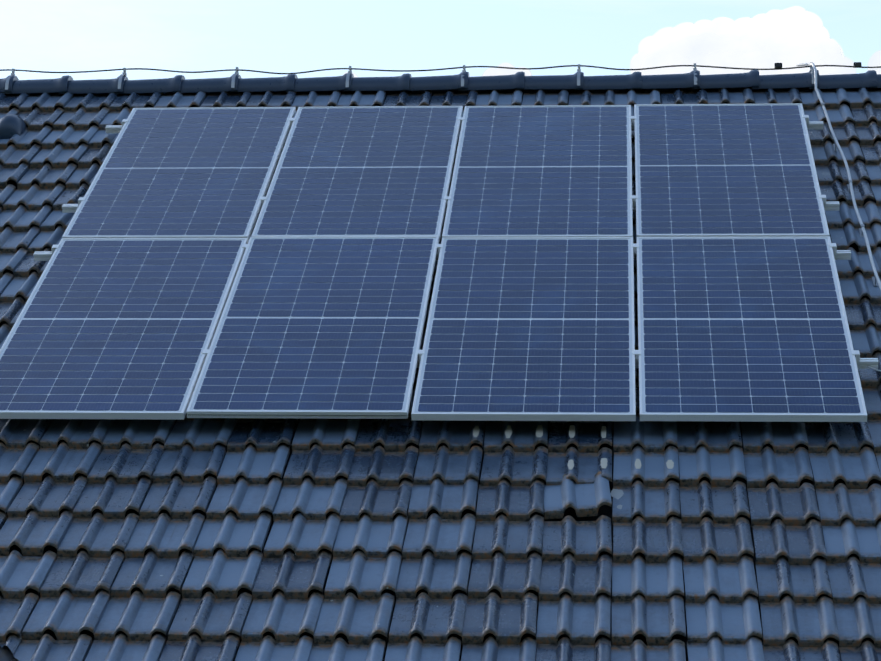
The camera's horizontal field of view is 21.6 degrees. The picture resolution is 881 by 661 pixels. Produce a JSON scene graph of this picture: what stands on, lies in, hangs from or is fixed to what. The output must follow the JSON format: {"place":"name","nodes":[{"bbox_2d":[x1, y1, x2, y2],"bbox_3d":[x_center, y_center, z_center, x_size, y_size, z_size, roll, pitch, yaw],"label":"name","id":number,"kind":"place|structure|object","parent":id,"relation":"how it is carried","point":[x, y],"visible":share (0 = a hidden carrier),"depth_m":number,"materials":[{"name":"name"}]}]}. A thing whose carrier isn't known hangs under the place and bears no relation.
{"place":"outdoors","nodes":[
{"label":"outdoors","id":0,"kind":"place"},
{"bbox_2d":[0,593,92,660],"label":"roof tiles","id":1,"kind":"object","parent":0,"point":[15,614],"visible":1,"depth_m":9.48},
{"bbox_2d":[0,92,880,660],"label":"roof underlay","id":2,"kind":"object","parent":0,"point":[604,510],"depth_m":10.40,"materials":[{"name":"black"}]},
{"bbox_2d":[0,0,880,79],"label":"sky","id":3,"kind":"structure","parent":0,"point":[276,36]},
{"bbox_2d":[305,415,823,417],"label":"pv module undersides","id":4,"kind":"object","parent":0,"point":[373,415],"visible":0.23,"depth_m":10.94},
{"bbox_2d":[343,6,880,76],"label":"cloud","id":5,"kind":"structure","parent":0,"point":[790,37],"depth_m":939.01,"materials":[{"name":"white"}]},
{"bbox_2d":[821,102,877,285],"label":"lightning conductor holders","id":6,"kind":"object","parent":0,"point":[862,225],"visible":0.52,"depth_m":13.05,"materials":[{"name":"grey metal"}]},
{"bbox_3d":[0.207,1.912,14.556,9.850,7.189,9.823,0,-15,4],"label":"house","id":7,"kind":"object","parent":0,"visible":0},
{"bbox_2d":[0,87,880,660],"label":"roof tiles","id":8,"kind":"object","parent":7,"relation":"attached to","point":[794,551],"visible":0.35,"depth_m":10.28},
{"bbox_2d":[0,633,18,660],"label":"valley flashing sheet","id":9,"kind":"object","parent":8,"relation":"attached to","point":[6,653],"depth_m":9.45,"materials":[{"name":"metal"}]},
{"bbox_2d":[0,114,25,138],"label":"roof vent hood","id":10,"kind":"object","parent":8,"relation":"attached to","point":[11,125],"visible":0.94,"depth_m":14.84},
{"bbox_2d":[0,103,866,421],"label":"solar panel frames","id":11,"kind":"structure","parent":8,"relation":"on","point":[250,235],"depth_m":11.71,"materials":[{"name":"silver metal"}]},
{"bbox_2d":[0,105,863,413],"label":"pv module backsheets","id":12,"kind":"object","parent":11,"relation":"in","point":[596,297],"visible":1,"depth_m":12.38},
{"bbox_2d":[0,105,859,412],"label":"solar panels","id":13,"kind":"object","parent":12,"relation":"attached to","point":[66,383],"visible":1,"depth_m":12.40,"materials":[{"name":"blue glass"}]},
{"bbox_2d":[0,70,880,94],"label":"ridge cap tiles","id":14,"kind":"object","parent":8,"relation":"on","point":[753,79],"visible":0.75,"depth_m":15.39,"materials":[{"name":"black concrete"}]},
{"bbox_2d":[5,62,813,89],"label":"lightning wire holders","id":15,"kind":"object","parent":14,"relation":"attached to","point":[124,73],"visible":0.44,"depth_m":15.47,"materials":[{"name":"grey metal"}]},
{"bbox_2d":[0,65,880,73],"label":"lightning conductor wire","id":16,"kind":"object","parent":15,"relation":"attached to","point":[435,69],"visible":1,"depth_m":15.53,"materials":[{"name":"grey metal"}]},
{"bbox_2d":[774,62,861,67],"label":"lightning wire connectors","id":17,"kind":"object","parent":16,"relation":"attached to","point":[855,64],"visible":0.93,"depth_m":15.34,"materials":[{"name":"black metal"}]},
{"bbox_2d":[33,121,878,368],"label":"mounting rails","id":18,"kind":"object","parent":8,"relation":"on","point":[863,363],"visible":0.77,"depth_m":12.91,"materials":[{"name":"silver metal"}]},
{"bbox_2d":[0,115,859,361],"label":"panel clamps","id":19,"kind":"object","parent":18,"relation":"attached to","point":[637,353],"visible":0.96,"depth_m":12.83,"materials":[{"name":"silver metal"}]},
{"bbox_2d":[473,425,673,469],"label":"tile highlights","id":20,"kind":"object","parent":8,"relation":"on","point":[570,464],"visible":0.94,"depth_m":10.87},
{"bbox_2d":[610,489,623,508],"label":"light spots","id":21,"kind":"object","parent":8,"relation":"on","point":[616,493],"visible":0.47,"depth_m":10.44,"materials":[{"name":"grey concrete"}]},
{"bbox_2d":[796,63,880,371],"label":"lightning down conductor","id":22,"kind":"object","parent":8,"relation":"attached to","point":[849,178],"visible":0.98,"depth_m":13.62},
{"bbox_2d":[0,87,880,94],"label":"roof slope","id":23,"kind":"structure","parent":7,"relation":"on","point":[558,90],"depth_m":15.48,"materials":[{"name":"tile"}]}
]}

